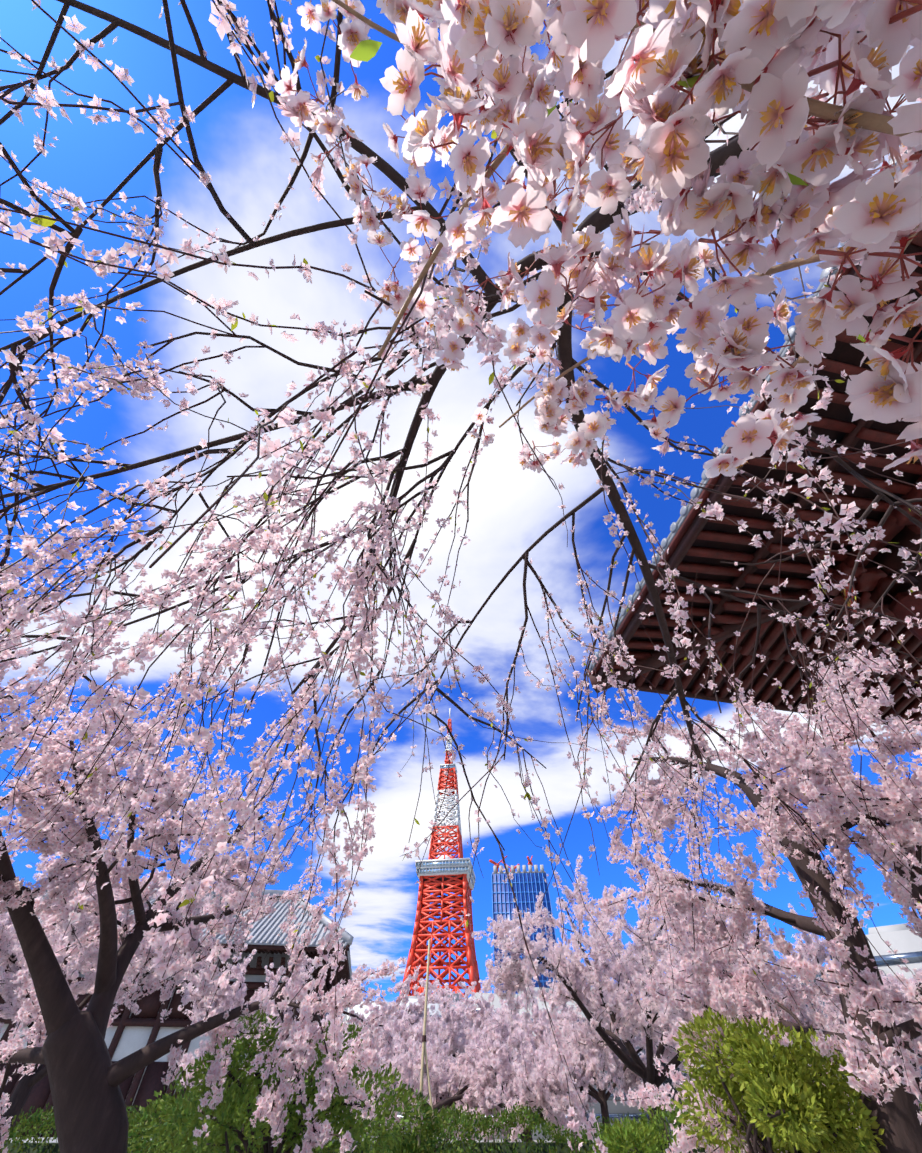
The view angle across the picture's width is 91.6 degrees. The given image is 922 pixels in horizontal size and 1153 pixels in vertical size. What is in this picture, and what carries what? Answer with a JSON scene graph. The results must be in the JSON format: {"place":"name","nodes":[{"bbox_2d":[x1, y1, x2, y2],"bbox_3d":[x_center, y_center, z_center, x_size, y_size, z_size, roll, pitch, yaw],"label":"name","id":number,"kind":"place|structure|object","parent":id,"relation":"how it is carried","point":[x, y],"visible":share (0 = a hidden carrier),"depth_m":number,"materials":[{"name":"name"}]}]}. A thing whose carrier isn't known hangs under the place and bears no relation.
{"place":"outdoors","nodes":[
{"label":"outdoors","id":0,"kind":"place"},
{"bbox_2d":[0,0,921,1001],"label":"sky","id":1,"kind":"structure","parent":0,"point":[247,161],"materials":[{"name":"blue"}]},
{"bbox_2d":[356,1138,700,1141],"bbox_3d":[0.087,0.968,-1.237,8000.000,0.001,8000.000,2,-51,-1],"label":"ground","id":2,"kind":"structure","parent":0,"point":[482,1140],"depth_m":108.79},
{"bbox_2d":[0,842,239,1140],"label":"cherry tree","id":3,"kind":"object","parent":2,"relation":"on","point":[10,945],"visible":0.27,"depth_m":12.01,"materials":[{"name":"pink plant"}]},
{"bbox_2d":[0,885,353,1142],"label":"temple building","id":4,"kind":"structure","parent":2,"relation":"on","point":[129,1032],"depth_m":43.48,"materials":[{"name":"white paint"}]},
{"bbox_2d":[0,566,410,1152],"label":"cherry tree","id":5,"kind":"object","parent":2,"relation":"on","point":[86,1075],"visible":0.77,"depth_m":4.08,"materials":[{"name":"pink plant"}]},
{"bbox_2d":[127,1087,302,1152],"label":"bush","id":6,"kind":"object","parent":2,"relation":"on","point":[137,1142],"visible":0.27,"depth_m":6.01,"materials":[{"name":"green plant"}]},
{"bbox_2d":[168,943,319,1090],"bbox_3d":[-10.389,23.311,22.004,8.004,8.256,6.077,2,-51,-1],"label":"cherry tree","id":7,"kind":"object","parent":2,"relation":"on","point":[234,998],"visible":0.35,"depth_m":22.59,"materials":[{"name":"pink plant"}]},
{"bbox_2d":[140,1009,416,1152],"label":"young maple wood","id":8,"kind":"object","parent":2,"relation":"on","point":[228,1131],"visible":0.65,"depth_m":4.63,"materials":[{"name":"green plant"}]},
{"bbox_2d":[316,998,413,1139],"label":"cherry blossoms","id":9,"kind":"object","parent":2,"relation":"on","point":[401,1012],"visible":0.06,"depth_m":26.39,"materials":[{"name":"pink plant"}]},
{"bbox_2d":[293,964,472,1140],"bbox_3d":[-2.857,19.884,18.023,7.065,6.350,6.771,2,-51,-1],"label":"cherry tree","id":10,"kind":"object","parent":2,"relation":"on","point":[403,1028],"visible":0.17,"depth_m":19.16,"materials":[{"name":"pink plant"}]},
{"bbox_2d":[352,981,476,1096],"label":"cherry tree","id":11,"kind":"object","parent":2,"relation":"on","point":[461,984],"depth_m":29.49,"materials":[{"name":"pink plant"}]},
{"bbox_2d":[369,1083,480,1152],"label":"bush","id":12,"kind":"object","parent":2,"relation":"on","point":[405,1145],"visible":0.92,"depth_m":7.07,"materials":[{"name":"green plant"}]},
{"bbox_2d":[342,1002,521,1141],"bbox_3d":[-1.228,18.388,15.728,7.243,4.720,5.106,31,-57,-22],"label":"cherry tree","id":13,"kind":"object","parent":2,"relation":"on","point":[441,1065],"visible":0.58,"depth_m":15.61,"materials":[{"name":"pink plant"}]},
{"bbox_2d":[400,708,480,1000],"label":"tower","id":14,"kind":"structure","parent":2,"relation":"on","point":[445,872],"depth_m":392.46,"materials":[{"name":"red metal"}]},
{"bbox_2d":[0,0,921,1152],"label":"weeping cherry wood","id":15,"kind":"object","parent":2,"relation":"on","point":[357,582],"visible":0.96,"depth_m":1.96,"materials":[{"name":"pink plant"}]},
{"bbox_2d":[274,0,921,477],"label":"cherry blossoms","id":16,"kind":"object","parent":15,"relation":"on","point":[762,64],"visible":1,"depth_m":0.34,"materials":[{"name":"pink plant"}]},
{"bbox_2d":[1,1099,921,1152],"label":"clipped hedge","id":17,"kind":"object","parent":2,"relation":"on","point":[558,1145],"visible":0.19,"depth_m":7.89,"materials":[{"name":"green plant"}]},
{"bbox_2d":[412,978,531,1141],"bbox_3d":[0.587,24.389,22.001,6.432,6.892,6.227,2,-51,-1],"label":"cherry tree","id":18,"kind":"object","parent":2,"relation":"on","point":[479,1017],"visible":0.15,"depth_m":22.95,"materials":[{"name":"pink plant"}]},
{"bbox_2d":[495,1008,524,1141],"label":"cherry tree","id":19,"kind":"object","parent":2,"relation":"on","point":[497,1010],"depth_m":31.75,"materials":[{"name":"pink plant"}]},
{"bbox_2d":[489,856,560,993],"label":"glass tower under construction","id":20,"kind":"structure","parent":2,"relation":"on","point":[529,886],"depth_m":531.71,"materials":[{"name":"glass"}]},
{"bbox_2d":[456,999,597,1141],"bbox_3d":[2.207,18.401,15.706,4.891,4.656,6.431,2,-51,-1],"label":"cherry tree","id":21,"kind":"object","parent":2,"relation":"on","point":[533,1077],"visible":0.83,"depth_m":15.14,"materials":[{"name":"pink plant"}]},
{"bbox_2d":[520,1010,624,1141],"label":"cherry blossoms","id":22,"kind":"object","parent":2,"relation":"on","point":[587,1065],"visible":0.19,"depth_m":22.43,"materials":[{"name":"pink plant"}]},
{"bbox_2d":[505,936,684,1133],"bbox_3d":[7.833,25.694,24.449,10.586,9.034,8.496,-21,-54,16],"label":"cherry tree","id":23,"kind":"object","parent":2,"relation":"on","point":[631,1079],"visible":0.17,"depth_m":23.82,"materials":[{"name":"pink plant"}]},
{"bbox_2d":[304,923,921,1139],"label":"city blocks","id":24,"kind":"structure","parent":2,"relation":"on","point":[904,941],"depth_m":114.39,"materials":[{"name":"concrete"}]},
{"bbox_2d":[591,1094,690,1152],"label":"bush","id":25,"kind":"object","parent":2,"relation":"on","point":[614,1140],"visible":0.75,"depth_m":7.02,"materials":[{"name":"green plant"}]},
{"bbox_2d":[471,855,814,1139],"bbox_3d":[3.781,10.953,11.318,7.999,7.195,7.970,31,-57,-22],"label":"cherry tree","id":26,"kind":"object","parent":2,"relation":"on","point":[574,976],"visible":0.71,"depth_m":11.34,"materials":[{"name":"pink plant"}]},
{"bbox_2d":[588,861,779,1055],"bbox_3d":[7.612,14.879,15.019,6.207,7.992,8.137,-36,-59,26],"label":"cherry tree","id":27,"kind":"object","parent":2,"relation":"on","point":[609,956],"visible":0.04,"depth_m":15.23,"materials":[{"name":"pink plant"}]},
{"bbox_2d":[588,150,921,728],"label":"temple roof","id":28,"kind":"structure","parent":2,"relation":"on","point":[694,542],"depth_m":6.94,"materials":[{"name":"red wood"}]},
{"bbox_2d":[589,648,921,1152],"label":"cherry tree","id":29,"kind":"object","parent":2,"relation":"on","point":[867,1039],"visible":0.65,"depth_m":3.29,"materials":[{"name":"pink plant"}]},
{"bbox_2d":[672,1006,884,1152],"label":"shrub","id":30,"kind":"object","parent":2,"relation":"on","point":[790,1101],"visible":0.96,"depth_m":2.79,"materials":[{"name":"green plant"}]},
{"bbox_2d":[726,903,921,1068],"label":"cherry tree","id":31,"kind":"object","parent":2,"relation":"on","point":[818,948],"visible":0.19,"depth_m":18.90,"materials":[{"name":"pink plant"}]},
{"bbox_2d":[760,1064,921,1152],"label":"bush","id":32,"kind":"object","parent":2,"relation":"on","point":[868,1143],"depth_m":4.72,"materials":[{"name":"green plant"}]},
{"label":"paved path","id":33,"kind":"structure","parent":0,"visible":0},
{"bbox_2d":[417,939,436,1152],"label":"pole","id":34,"kind":"object","parent":33,"relation":"on","point":[424,1052],"visible":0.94,"depth_m":7.84,"materials":[{"name":"brown wood"}]}
]}

